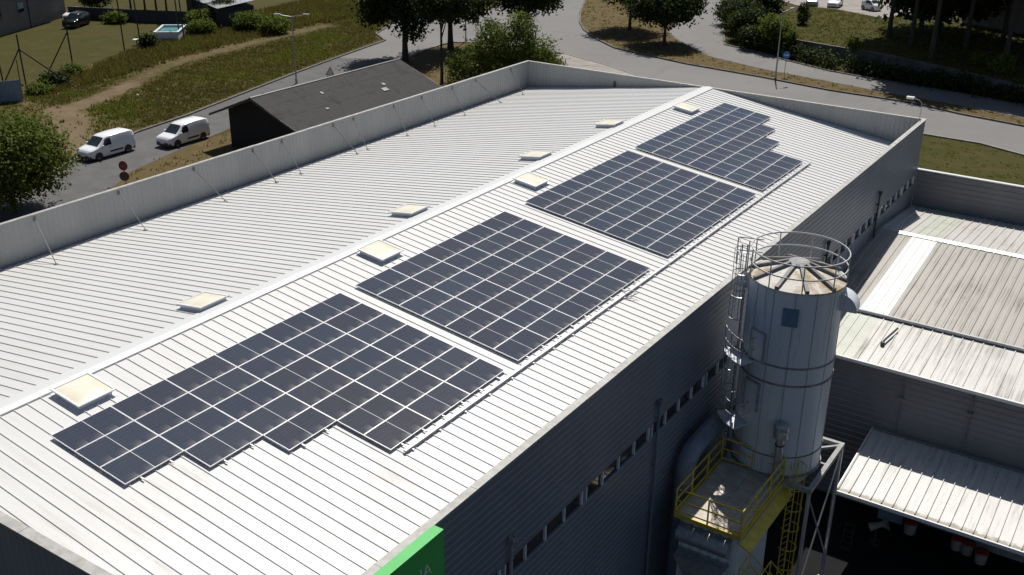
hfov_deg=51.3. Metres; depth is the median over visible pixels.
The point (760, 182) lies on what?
solar panel
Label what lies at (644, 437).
window
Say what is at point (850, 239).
window
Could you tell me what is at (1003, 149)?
kerb
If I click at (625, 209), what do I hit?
solar panel
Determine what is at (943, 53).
terrace lawn
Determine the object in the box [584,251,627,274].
solar panel
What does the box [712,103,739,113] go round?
solar panel
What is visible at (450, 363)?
solar panel
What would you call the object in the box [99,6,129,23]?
bush
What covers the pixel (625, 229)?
solar panel
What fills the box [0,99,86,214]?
tree
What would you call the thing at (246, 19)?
bush
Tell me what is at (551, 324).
solar panel
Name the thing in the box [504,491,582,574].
window
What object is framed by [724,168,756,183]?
solar panel
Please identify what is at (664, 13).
tree
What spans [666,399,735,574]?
spiral duct
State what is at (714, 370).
window
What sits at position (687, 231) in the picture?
solar panel
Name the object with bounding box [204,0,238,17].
bush
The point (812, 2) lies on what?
parked car
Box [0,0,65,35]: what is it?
house
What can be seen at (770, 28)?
bush
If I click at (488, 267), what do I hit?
solar panel
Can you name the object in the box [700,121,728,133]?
solar panel
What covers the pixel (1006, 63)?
bush
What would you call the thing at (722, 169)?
solar panel
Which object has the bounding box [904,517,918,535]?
bucket
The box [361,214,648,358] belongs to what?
mounting rails
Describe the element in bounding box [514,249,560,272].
solar panel
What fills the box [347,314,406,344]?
solar panel
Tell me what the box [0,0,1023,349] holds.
ground
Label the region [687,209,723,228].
solar panel
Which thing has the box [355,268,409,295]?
solar panel
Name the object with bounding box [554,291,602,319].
solar panel
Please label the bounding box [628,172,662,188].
solar panel
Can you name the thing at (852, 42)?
bush
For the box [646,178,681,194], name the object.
solar panel
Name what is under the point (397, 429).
solar panel
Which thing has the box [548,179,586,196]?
solar panel
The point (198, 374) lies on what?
solar panel
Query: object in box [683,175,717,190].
solar panel
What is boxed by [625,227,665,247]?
solar panel
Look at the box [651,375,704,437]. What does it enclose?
window
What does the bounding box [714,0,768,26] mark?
shrub
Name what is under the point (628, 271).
solar panel
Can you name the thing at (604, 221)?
solar panel
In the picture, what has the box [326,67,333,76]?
triangle sign
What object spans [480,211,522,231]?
solar panel
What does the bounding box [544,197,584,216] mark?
solar panel
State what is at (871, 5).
parked car
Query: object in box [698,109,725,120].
solar panel
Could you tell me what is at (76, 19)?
parked car
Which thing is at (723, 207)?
solar panel
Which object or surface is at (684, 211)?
solar panel
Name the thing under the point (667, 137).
solar panel
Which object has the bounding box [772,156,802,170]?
solar panel
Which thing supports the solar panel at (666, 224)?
on the mounting rails at (702, 233)
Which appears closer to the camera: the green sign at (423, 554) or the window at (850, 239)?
the green sign at (423, 554)
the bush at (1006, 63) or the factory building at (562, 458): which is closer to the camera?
the factory building at (562, 458)
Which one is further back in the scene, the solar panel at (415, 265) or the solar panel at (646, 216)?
the solar panel at (646, 216)
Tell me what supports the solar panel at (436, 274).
on the mounting rails at (569, 325)
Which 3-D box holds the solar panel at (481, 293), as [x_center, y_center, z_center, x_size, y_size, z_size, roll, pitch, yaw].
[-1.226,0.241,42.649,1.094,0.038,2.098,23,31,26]
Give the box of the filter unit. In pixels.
[673,437,807,574]
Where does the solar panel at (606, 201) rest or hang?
on the mounting rails at (702, 233)
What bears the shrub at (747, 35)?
on the ground at (92, 42)
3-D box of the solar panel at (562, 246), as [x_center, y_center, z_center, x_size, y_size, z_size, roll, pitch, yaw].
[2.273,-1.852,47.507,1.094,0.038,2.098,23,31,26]
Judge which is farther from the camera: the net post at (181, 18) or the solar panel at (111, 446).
the net post at (181, 18)
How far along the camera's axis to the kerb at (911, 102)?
118.22 m
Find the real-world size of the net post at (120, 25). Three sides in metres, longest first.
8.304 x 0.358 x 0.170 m
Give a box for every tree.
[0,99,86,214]
[344,0,437,60]
[407,0,485,83]
[447,0,500,49]
[491,0,563,35]
[602,0,631,29]
[615,0,715,44]
[875,0,1012,31]
[886,0,895,36]
[908,0,919,44]
[917,18,924,32]
[928,0,942,59]
[963,0,975,46]
[1001,0,1012,37]
[1004,0,1018,56]
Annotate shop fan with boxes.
[867,516,889,546]
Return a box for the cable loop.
[624,289,638,298]
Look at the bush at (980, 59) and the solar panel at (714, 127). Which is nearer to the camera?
the solar panel at (714, 127)
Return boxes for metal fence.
[0,59,22,103]
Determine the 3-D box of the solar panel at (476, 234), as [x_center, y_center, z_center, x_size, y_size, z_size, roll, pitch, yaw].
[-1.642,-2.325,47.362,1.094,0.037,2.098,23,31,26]
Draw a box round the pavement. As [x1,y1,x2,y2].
[551,51,639,76]
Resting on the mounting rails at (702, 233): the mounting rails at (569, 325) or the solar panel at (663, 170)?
the solar panel at (663, 170)
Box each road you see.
[0,58,401,222]
[101,0,1023,191]
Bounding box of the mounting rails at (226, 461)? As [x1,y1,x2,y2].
[63,297,500,479]
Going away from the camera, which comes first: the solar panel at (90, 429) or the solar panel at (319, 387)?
the solar panel at (90, 429)
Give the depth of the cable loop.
44.04 m
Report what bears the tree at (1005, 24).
on the terrace lawn at (943, 53)
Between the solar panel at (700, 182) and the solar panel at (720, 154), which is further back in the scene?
the solar panel at (720, 154)
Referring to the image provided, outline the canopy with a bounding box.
[836,426,1023,555]
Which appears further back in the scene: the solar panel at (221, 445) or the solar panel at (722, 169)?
the solar panel at (722, 169)
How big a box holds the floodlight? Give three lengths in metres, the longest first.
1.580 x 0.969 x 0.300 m
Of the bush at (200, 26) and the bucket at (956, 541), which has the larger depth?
the bush at (200, 26)
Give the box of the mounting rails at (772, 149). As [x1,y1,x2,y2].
[637,104,802,189]
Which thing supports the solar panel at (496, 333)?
on the mounting rails at (569, 325)
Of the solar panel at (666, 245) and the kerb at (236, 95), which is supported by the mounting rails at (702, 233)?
the solar panel at (666, 245)
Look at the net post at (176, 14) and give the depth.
136.99 m
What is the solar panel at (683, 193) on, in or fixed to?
on the mounting rails at (702, 233)
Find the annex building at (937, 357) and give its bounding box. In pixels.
[801,168,1023,537]
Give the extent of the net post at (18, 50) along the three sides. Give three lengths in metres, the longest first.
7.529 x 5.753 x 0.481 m
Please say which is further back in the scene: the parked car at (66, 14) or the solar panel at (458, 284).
the parked car at (66, 14)
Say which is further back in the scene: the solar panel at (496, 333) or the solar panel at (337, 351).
the solar panel at (496, 333)
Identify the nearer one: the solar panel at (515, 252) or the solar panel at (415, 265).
the solar panel at (415, 265)
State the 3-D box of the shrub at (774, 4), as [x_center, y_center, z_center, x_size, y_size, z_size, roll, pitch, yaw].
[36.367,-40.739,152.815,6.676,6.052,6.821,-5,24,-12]
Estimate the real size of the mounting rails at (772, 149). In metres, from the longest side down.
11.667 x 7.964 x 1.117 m
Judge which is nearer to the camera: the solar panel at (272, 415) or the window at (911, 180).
the solar panel at (272, 415)
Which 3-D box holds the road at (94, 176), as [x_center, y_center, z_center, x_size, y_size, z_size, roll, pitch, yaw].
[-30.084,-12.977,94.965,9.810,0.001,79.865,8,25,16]
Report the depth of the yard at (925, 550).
49.19 m
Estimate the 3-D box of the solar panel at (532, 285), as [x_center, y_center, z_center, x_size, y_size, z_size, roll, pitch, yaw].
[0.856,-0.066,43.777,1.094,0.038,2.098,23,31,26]
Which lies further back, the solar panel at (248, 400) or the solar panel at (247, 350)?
the solar panel at (247, 350)
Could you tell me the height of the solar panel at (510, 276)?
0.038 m
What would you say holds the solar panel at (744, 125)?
on the mounting rails at (772, 149)
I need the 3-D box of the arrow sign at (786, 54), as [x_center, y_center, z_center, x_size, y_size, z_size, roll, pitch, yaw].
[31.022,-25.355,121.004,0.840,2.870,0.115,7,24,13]
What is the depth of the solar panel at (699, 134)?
63.37 m
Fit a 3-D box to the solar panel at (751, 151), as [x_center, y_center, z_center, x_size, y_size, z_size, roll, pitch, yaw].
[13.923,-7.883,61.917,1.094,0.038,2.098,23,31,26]
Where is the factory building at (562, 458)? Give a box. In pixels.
[0,60,926,574]
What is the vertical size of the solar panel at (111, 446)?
0.037 m
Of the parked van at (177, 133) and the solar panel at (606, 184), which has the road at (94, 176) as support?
the parked van at (177, 133)
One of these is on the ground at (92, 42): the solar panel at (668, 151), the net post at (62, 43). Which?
the net post at (62, 43)
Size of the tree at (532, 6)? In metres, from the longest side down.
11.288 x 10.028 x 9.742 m
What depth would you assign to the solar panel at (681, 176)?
56.88 m
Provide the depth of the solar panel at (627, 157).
58.38 m
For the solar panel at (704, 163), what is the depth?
59.12 m
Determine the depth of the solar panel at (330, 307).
40.18 m
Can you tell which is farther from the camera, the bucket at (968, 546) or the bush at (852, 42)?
the bush at (852, 42)
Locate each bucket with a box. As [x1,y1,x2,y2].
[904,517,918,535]
[951,533,964,550]
[961,538,975,555]
[974,547,989,564]
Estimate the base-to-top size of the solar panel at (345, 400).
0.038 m
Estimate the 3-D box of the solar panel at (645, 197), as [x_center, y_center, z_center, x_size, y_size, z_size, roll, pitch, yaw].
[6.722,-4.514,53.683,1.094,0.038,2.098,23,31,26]
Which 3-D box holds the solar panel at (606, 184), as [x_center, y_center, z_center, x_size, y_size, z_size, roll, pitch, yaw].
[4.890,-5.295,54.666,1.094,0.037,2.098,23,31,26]
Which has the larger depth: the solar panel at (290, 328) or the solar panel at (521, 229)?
the solar panel at (521, 229)
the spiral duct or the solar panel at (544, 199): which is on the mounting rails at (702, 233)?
the solar panel at (544, 199)
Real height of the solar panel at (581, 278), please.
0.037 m
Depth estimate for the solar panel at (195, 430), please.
32.71 m
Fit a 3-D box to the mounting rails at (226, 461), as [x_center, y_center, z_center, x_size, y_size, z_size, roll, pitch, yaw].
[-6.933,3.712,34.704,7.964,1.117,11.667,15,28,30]
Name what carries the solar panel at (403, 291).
on the mounting rails at (569, 325)
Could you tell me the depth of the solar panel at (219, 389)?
34.83 m
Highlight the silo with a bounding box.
[713,231,859,574]
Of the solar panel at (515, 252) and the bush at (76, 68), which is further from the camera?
the bush at (76, 68)
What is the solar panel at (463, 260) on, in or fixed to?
on the mounting rails at (569, 325)
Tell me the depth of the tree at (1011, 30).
119.36 m
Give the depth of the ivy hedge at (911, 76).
120.09 m
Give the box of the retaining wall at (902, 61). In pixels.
[784,39,1023,102]
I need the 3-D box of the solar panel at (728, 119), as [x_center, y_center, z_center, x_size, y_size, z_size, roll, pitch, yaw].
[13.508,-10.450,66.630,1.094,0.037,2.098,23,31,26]
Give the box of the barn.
[209,58,441,148]
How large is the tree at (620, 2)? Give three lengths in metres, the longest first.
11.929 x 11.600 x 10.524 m
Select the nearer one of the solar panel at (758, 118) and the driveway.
the solar panel at (758, 118)
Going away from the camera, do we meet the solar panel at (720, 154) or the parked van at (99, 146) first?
the solar panel at (720, 154)
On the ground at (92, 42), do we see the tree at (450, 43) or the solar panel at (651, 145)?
the tree at (450, 43)
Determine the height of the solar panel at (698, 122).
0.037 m
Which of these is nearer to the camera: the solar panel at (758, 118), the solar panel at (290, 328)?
the solar panel at (290, 328)
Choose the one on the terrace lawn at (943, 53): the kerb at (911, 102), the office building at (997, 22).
the office building at (997, 22)
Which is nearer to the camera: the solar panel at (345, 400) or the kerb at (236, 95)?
the solar panel at (345, 400)
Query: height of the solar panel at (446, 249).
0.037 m
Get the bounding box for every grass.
[0,0,1023,183]
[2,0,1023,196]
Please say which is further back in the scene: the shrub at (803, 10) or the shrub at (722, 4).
the shrub at (722, 4)
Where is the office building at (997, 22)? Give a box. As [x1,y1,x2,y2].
[962,0,1023,34]
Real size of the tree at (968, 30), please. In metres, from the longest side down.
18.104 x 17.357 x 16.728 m
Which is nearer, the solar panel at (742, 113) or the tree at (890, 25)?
the solar panel at (742, 113)
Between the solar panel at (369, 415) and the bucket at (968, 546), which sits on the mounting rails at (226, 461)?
the solar panel at (369, 415)
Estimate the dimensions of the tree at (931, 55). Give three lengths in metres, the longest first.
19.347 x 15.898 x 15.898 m
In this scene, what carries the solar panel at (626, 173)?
on the mounting rails at (702, 233)
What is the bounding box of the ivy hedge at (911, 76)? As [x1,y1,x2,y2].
[756,35,1023,105]
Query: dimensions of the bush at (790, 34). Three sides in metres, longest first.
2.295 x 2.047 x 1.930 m
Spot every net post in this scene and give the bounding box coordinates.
[5,34,74,86]
[47,16,72,73]
[116,0,124,51]
[133,0,141,48]
[174,0,178,29]
[178,0,183,36]
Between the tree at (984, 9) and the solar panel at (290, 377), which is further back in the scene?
the tree at (984, 9)
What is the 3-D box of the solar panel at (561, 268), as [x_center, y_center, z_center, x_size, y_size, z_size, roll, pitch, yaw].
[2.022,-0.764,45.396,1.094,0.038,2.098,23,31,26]
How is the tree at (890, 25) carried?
on the terrace lawn at (943, 53)
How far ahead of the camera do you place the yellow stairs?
39.94 m
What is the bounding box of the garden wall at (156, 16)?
[67,6,188,23]
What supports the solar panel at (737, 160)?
on the mounting rails at (772, 149)
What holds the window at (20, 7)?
in the house
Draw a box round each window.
[16,1,24,12]
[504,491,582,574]
[586,428,649,500]
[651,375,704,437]
[706,341,741,383]
[827,234,853,263]
[853,209,879,241]
[879,187,902,216]
[902,177,913,193]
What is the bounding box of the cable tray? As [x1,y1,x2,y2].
[403,161,810,452]
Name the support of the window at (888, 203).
in the factory building at (562, 458)
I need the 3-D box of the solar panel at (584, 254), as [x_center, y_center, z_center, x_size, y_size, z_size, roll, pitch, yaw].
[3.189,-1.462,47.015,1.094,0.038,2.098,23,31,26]
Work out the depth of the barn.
92.92 m
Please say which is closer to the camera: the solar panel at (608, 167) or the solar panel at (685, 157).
the solar panel at (608, 167)
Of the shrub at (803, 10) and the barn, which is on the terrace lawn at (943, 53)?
the shrub at (803, 10)
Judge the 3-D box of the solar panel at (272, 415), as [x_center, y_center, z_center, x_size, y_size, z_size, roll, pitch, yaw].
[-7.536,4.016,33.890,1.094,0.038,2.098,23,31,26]
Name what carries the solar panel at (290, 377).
on the mounting rails at (226, 461)
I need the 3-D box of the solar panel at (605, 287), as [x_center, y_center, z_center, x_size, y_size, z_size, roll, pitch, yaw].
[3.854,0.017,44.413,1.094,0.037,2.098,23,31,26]
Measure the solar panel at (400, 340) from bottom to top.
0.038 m
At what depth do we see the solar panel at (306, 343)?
38.07 m
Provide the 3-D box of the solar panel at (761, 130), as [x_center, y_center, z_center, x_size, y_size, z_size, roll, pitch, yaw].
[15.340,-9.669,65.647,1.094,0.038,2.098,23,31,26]
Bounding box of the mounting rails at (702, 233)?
[528,157,755,254]
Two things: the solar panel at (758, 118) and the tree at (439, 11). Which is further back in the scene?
the tree at (439, 11)
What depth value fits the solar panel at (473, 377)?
37.23 m
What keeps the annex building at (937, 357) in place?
on the ground at (92, 42)
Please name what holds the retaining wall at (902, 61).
on the ground at (92, 42)
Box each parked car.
[62,6,80,18]
[62,11,90,27]
[806,0,817,5]
[827,0,842,7]
[861,0,880,10]
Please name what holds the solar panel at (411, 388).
on the mounting rails at (226, 461)
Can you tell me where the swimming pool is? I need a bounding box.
[154,24,186,40]
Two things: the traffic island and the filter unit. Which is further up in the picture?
the traffic island
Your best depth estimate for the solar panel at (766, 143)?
63.49 m
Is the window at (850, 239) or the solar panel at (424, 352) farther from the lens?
the window at (850, 239)
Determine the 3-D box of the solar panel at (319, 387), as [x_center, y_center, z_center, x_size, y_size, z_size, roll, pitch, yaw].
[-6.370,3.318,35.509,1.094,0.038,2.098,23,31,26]
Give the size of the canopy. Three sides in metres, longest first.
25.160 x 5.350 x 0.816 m
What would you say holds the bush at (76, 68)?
on the ground at (92, 42)
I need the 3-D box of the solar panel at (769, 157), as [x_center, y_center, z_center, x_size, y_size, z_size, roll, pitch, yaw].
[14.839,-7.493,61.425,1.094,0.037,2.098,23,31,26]
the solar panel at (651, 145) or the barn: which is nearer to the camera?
the solar panel at (651, 145)
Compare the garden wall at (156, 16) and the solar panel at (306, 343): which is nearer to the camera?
the solar panel at (306, 343)
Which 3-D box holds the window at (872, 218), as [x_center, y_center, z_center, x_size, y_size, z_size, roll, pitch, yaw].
[19.672,-3.486,59.280,0.104,0.532,4.618,15,28,30]
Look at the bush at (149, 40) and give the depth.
131.94 m
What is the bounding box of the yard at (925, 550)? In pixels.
[762,483,1023,574]
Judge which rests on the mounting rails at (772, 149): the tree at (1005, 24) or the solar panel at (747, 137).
the solar panel at (747, 137)
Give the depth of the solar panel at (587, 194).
53.01 m
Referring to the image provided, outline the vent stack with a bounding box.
[772,422,789,485]
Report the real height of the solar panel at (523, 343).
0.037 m
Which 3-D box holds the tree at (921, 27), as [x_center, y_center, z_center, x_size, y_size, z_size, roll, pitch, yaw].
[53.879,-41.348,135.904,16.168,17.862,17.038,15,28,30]
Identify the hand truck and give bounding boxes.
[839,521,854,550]
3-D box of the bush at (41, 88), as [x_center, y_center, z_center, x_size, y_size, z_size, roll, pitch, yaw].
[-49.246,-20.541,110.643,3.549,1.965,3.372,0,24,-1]
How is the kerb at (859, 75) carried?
on the ground at (92, 42)
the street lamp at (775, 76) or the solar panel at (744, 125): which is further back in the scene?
the street lamp at (775, 76)
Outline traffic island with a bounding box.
[581,0,1023,124]
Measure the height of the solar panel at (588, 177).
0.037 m
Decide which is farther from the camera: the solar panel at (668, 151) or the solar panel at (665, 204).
the solar panel at (668, 151)
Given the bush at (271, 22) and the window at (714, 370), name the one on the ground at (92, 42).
the bush at (271, 22)
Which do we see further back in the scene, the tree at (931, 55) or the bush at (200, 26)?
the bush at (200, 26)
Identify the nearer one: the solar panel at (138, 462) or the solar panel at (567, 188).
the solar panel at (138, 462)
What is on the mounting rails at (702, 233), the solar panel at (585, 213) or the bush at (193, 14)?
the solar panel at (585, 213)
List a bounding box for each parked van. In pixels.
[76,127,135,160]
[156,116,209,147]
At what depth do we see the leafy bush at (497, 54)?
113.49 m
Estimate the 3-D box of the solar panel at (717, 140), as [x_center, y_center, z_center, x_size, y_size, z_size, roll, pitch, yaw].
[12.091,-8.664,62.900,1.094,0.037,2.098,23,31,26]
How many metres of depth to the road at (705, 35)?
124.16 m
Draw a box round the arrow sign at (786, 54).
[783,51,789,75]
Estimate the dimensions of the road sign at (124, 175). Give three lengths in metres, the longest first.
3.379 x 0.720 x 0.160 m
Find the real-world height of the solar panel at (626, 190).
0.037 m
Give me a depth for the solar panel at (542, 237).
47.96 m
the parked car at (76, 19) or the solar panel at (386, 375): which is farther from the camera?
the parked car at (76, 19)
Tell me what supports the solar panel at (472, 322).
on the mounting rails at (569, 325)
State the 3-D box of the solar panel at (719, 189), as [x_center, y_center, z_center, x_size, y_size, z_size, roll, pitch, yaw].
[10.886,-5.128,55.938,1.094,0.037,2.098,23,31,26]
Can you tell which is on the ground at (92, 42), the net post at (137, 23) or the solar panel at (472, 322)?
the net post at (137, 23)
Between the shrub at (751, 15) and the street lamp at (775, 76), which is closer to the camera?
the street lamp at (775, 76)
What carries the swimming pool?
on the ground at (92, 42)
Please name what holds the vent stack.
on the filter unit
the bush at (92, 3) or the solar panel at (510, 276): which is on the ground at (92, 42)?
the bush at (92, 3)
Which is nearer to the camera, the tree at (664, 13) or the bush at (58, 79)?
the bush at (58, 79)
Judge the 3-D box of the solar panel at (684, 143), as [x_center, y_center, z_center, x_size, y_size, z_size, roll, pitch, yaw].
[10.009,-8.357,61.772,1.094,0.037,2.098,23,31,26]
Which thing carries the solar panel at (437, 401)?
on the mounting rails at (226, 461)
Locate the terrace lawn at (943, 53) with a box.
[765,2,1023,84]
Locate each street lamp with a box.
[274,13,309,83]
[774,8,794,78]
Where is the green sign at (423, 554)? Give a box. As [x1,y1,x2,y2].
[373,525,444,574]
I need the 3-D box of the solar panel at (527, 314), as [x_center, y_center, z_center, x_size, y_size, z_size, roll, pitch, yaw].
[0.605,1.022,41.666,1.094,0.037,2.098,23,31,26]
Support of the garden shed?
on the ground at (92, 42)
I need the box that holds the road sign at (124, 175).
[118,161,128,183]
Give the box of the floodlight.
[906,96,921,120]
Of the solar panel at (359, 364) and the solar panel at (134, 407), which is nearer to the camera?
the solar panel at (134, 407)
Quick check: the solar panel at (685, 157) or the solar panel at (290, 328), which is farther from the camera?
the solar panel at (685, 157)
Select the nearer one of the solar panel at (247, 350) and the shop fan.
the solar panel at (247, 350)
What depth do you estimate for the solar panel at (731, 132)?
64.49 m
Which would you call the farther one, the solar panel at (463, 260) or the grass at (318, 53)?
the grass at (318, 53)
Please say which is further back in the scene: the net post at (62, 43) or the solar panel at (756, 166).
the net post at (62, 43)
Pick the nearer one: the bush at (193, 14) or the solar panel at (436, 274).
the solar panel at (436, 274)
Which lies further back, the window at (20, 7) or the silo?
the window at (20, 7)
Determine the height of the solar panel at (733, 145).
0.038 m
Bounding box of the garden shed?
[186,0,253,26]
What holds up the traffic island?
on the road at (705, 35)
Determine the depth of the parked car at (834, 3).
156.96 m
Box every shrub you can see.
[710,0,762,22]
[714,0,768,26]
[719,5,772,35]
[734,22,768,51]
[751,0,789,12]
[795,1,811,24]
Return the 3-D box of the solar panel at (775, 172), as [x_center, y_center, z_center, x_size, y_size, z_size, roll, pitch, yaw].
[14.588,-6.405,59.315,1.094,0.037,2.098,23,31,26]
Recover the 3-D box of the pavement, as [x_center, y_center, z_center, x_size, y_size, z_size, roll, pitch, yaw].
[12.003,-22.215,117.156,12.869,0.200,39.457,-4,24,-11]
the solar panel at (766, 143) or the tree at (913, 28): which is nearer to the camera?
the solar panel at (766, 143)
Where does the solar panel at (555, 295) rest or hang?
on the mounting rails at (569, 325)
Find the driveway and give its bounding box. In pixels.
[783,0,910,17]
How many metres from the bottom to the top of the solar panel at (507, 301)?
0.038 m
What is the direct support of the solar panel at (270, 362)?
on the mounting rails at (226, 461)
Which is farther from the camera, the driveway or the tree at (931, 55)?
the driveway
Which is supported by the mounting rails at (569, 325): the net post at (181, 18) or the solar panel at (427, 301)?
the solar panel at (427, 301)
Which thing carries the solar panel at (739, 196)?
on the mounting rails at (702, 233)
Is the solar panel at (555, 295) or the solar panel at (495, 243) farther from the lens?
the solar panel at (495, 243)
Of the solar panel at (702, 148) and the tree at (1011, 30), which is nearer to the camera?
the solar panel at (702, 148)
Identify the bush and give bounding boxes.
[21,79,54,95]
[34,67,71,85]
[58,62,85,74]
[76,0,111,7]
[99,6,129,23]
[135,31,161,47]
[180,17,221,33]
[183,5,213,22]
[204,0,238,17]
[229,10,263,30]
[253,11,295,34]
[438,5,569,83]
[751,9,805,46]
[783,29,798,41]
[844,35,861,51]
[970,50,990,65]
[987,51,1017,73]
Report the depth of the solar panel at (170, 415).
33.21 m
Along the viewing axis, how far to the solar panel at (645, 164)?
57.87 m
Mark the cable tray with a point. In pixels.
(464, 408)
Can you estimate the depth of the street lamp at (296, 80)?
114.39 m
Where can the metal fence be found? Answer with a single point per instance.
(10, 90)
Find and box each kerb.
[3,23,390,198]
[417,41,1023,155]
[579,0,1023,126]
[721,21,1023,104]
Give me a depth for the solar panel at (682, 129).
63.85 m
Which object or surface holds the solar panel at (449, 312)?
on the mounting rails at (569, 325)
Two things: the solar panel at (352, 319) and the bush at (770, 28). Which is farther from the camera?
the bush at (770, 28)
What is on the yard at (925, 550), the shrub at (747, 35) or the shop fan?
the shop fan
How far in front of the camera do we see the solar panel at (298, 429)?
33.34 m
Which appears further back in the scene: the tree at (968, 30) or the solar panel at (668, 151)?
the tree at (968, 30)
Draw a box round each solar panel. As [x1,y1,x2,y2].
[51,406,133,451]
[75,421,157,467]
[100,436,183,484]
[111,379,187,420]
[135,393,211,435]
[159,406,236,450]
[165,355,236,392]
[185,421,262,466]
[189,367,259,405]
[213,380,284,420]
[215,332,281,366]
[238,344,304,379]
[238,393,309,434]
[260,312,322,343]
[262,356,328,392]
[263,407,335,450]
[283,323,345,355]
[286,368,353,406]
[302,293,360,322]
[307,334,369,367]
[311,381,378,420]
[324,303,383,333]
[330,345,393,380]
[337,394,404,435]
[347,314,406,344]
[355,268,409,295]
[355,357,417,393]
[364,407,431,450]
[371,324,429,356]
[377,278,431,305]
[380,369,443,406]
[390,253,441,277]
[395,335,454,368]
[399,287,453,316]
[406,382,469,420]
[411,262,462,286]
[420,347,478,381]
[421,238,470,260]
[422,297,476,326]
[433,271,483,296]
[442,246,490,270]
[445,307,499,337]
[445,358,504,394]
[451,224,497,245]
[455,280,506,306]
[464,255,512,279]
[469,318,523,348]
[472,232,518,254]
[478,289,529,317]
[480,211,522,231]
[486,264,534,288]
[493,240,539,263]
[494,329,548,360]
[500,219,543,239]
[501,299,552,328]
[508,273,556,298]
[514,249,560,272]
[520,227,563,247]
[525,190,565,208]
[525,309,576,338]
[531,282,579,308]
[536,257,581,281]
[540,235,584,256]
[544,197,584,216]
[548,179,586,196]
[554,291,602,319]
[558,266,604,290]
[562,243,605,265]
[564,204,604,223]
[567,186,605,203]
[570,169,607,185]
[581,275,627,301]
[584,211,624,231]
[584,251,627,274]
[587,193,625,210]
[589,176,625,192]
[591,160,626,174]
[604,219,645,239]
[606,200,644,218]
[606,260,650,283]
[607,182,644,199]
[608,166,643,181]
[609,150,644,164]
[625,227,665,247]
[626,207,664,225]
[627,156,662,171]
[627,189,664,206]
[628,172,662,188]
[634,139,667,152]
[646,163,680,177]
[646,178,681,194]
[646,196,683,213]
[646,214,685,233]
[647,234,687,255]
[652,131,682,143]
[652,144,684,158]
[664,169,698,184]
[665,185,701,201]
[667,202,703,220]
[668,123,698,135]
[668,221,706,241]
[669,136,700,149]
[670,150,702,164]
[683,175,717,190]
[684,116,711,127]
[685,128,714,140]
[685,192,720,208]
[687,142,717,155]
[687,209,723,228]
[688,156,720,170]
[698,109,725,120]
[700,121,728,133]
[701,134,731,146]
[702,181,736,197]
[704,147,734,161]
[705,198,740,216]
[706,162,738,176]
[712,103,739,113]
[714,114,741,125]
[716,126,745,138]
[720,139,749,152]
[722,153,753,167]
[722,188,755,204]
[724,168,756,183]
[728,107,754,118]
[731,119,757,130]
[734,131,762,143]
[737,145,766,157]
[740,159,771,173]
[743,174,776,189]
[744,112,770,123]
[747,124,775,136]
[750,137,779,149]
[754,150,784,163]
[759,165,789,179]
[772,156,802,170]
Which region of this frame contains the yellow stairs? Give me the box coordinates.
[738,553,781,574]
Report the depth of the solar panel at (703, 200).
54.28 m

